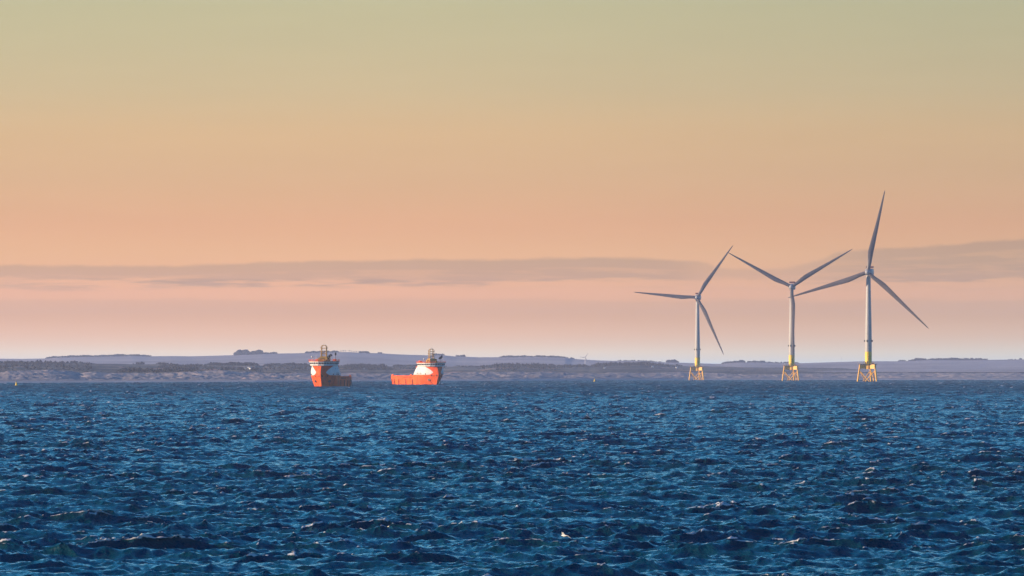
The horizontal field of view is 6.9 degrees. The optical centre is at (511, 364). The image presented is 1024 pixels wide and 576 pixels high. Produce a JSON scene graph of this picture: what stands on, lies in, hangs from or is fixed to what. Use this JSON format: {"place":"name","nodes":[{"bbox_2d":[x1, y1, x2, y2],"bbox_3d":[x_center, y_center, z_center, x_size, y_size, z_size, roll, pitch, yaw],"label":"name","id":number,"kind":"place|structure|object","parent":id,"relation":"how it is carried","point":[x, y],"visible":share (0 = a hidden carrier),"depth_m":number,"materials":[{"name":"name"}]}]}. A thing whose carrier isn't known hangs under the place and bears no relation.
{"place":"outdoors","nodes":[
{"label":"outdoors","id":0,"kind":"place"},
{"bbox_2d":[0,379,1023,575],"bbox_3d":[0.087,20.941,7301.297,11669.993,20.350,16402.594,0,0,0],"label":"sea","id":1,"kind":"structure","parent":0,"point":[688,477],"depth_m":874.68,"materials":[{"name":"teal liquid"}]},
{"bbox_2d":[309,345,351,386],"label":"supply ship","id":2,"kind":"object","parent":1,"relation":"on","point":[325,371],"visible":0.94,"depth_m":5294.72,"materials":[{"name":"orange paint"}]},
{"bbox_2d":[391,349,445,384],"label":"supply ship","id":3,"kind":"object","parent":1,"relation":"on","point":[429,370],"visible":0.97,"depth_m":6195.78,"materials":[{"name":"orange paint"}]},
{"bbox_2d":[635,246,732,379],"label":"offshore wind turbine","id":4,"kind":"object","parent":1,"relation":"in","point":[697,349],"visible":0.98,"depth_m":10996.36,"materials":[{"name":"white paint"}]},
{"bbox_2d":[729,249,851,380],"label":"offshore wind turbine","id":5,"kind":"object","parent":1,"relation":"in","point":[793,366],"visible":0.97,"depth_m":9694.20,"materials":[{"name":"white paint"}]},
{"bbox_2d":[788,191,928,381],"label":"offshore wind turbine","id":6,"kind":"object","parent":1,"relation":"in","point":[868,272],"visible":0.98,"depth_m":8329.79,"materials":[{"name":"white paint"}]},
{"bbox_2d":[0,352,1023,371],"bbox_3d":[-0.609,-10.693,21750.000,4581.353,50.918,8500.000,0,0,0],"label":"hills","id":7,"kind":"structure","parent":0,"point":[390,360],"depth_m":22029.59,"materials":[{"name":"grey"}]},
{"bbox_2d":[45,349,1021,363],"bbox_3d":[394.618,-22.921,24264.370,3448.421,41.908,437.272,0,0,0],"label":"woodland","id":8,"kind":"object","parent":7,"relation":"on","point":[243,352],"visible":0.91,"depth_m":24229.42,"materials":[{"name":"green plant"}]},
{"bbox_2d":[0,370,1023,380],"bbox_3d":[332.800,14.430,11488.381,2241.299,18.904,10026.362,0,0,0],"label":"dunes","id":9,"kind":"structure","parent":0,"point":[44,375],"depth_m":9628.48,"materials":[{"name":"beige soil"}]},
{"bbox_2d":[0,362,1023,374],"bbox_3d":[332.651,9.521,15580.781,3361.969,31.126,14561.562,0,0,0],"label":"hills","id":10,"kind":"structure","parent":0,"point":[108,368],"depth_m":14732.20,"materials":[{"name":"grey"}]},
{"bbox_2d":[0,360,804,372],"bbox_3d":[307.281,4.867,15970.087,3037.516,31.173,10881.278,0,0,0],"label":"woodland","id":11,"kind":"object","parent":10,"relation":"on","point":[195,367],"visible":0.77,"depth_m":14670.31,"materials":[{"name":"green plant"}]},
{"bbox_2d":[0,379,1023,382],"bbox_3d":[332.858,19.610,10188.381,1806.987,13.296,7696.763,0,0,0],"label":"beach","id":12,"kind":"structure","parent":0,"point":[451,380],"depth_m":9096.23,"materials":[{"name":"sand"}]},
{"bbox_2d":[0,0,1023,363],"label":"sky","id":13,"kind":"structure","parent":0,"point":[470,178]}
]}

